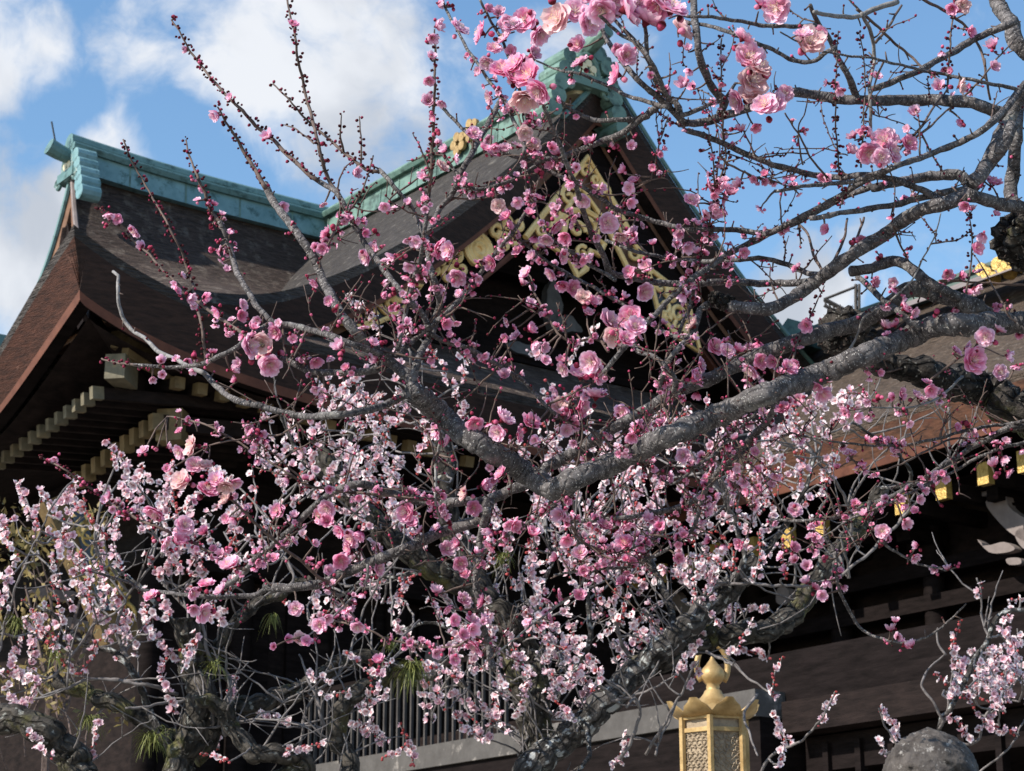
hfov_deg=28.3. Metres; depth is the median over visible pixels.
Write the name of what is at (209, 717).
white plum tree
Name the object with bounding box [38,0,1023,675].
pink plum tree
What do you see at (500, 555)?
strap fern
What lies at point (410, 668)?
strap fern
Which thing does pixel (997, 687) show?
white plum tree
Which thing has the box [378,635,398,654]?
strap fern
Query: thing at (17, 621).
strap fern
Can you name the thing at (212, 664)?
strap fern
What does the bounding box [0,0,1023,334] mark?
sky
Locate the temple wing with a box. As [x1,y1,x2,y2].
[402,257,1023,770]
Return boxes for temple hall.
[0,24,832,770]
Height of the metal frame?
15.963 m
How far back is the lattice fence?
22.61 m
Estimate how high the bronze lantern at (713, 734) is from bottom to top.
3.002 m
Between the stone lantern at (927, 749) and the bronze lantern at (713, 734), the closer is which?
the stone lantern at (927, 749)
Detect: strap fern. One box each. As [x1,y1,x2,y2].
[0,614,37,638]
[40,643,68,672]
[70,712,109,743]
[129,725,172,766]
[199,655,229,682]
[259,612,283,635]
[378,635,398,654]
[384,658,437,709]
[491,548,518,576]
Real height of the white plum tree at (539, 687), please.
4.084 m
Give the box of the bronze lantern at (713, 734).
[667,646,759,770]
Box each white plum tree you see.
[0,438,467,770]
[251,291,987,770]
[874,533,1023,770]
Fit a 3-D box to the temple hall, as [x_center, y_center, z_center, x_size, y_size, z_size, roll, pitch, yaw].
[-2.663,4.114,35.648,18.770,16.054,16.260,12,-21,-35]
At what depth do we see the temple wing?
28.53 m
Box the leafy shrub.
[0,498,134,770]
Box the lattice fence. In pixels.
[305,651,810,770]
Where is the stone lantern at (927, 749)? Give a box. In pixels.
[882,727,978,770]
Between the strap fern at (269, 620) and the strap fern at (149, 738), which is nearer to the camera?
the strap fern at (149, 738)
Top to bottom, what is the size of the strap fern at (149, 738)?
0.115 m
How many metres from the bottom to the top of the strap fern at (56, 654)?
0.096 m
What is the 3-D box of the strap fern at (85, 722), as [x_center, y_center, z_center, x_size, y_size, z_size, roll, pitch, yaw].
[-1.200,0.977,5.761,0.119,0.108,0.083,0,-17,0]
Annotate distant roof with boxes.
[0,334,5,344]
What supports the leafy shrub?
on the ground
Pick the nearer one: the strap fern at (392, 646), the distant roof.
the strap fern at (392, 646)
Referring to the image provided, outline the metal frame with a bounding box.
[823,284,860,308]

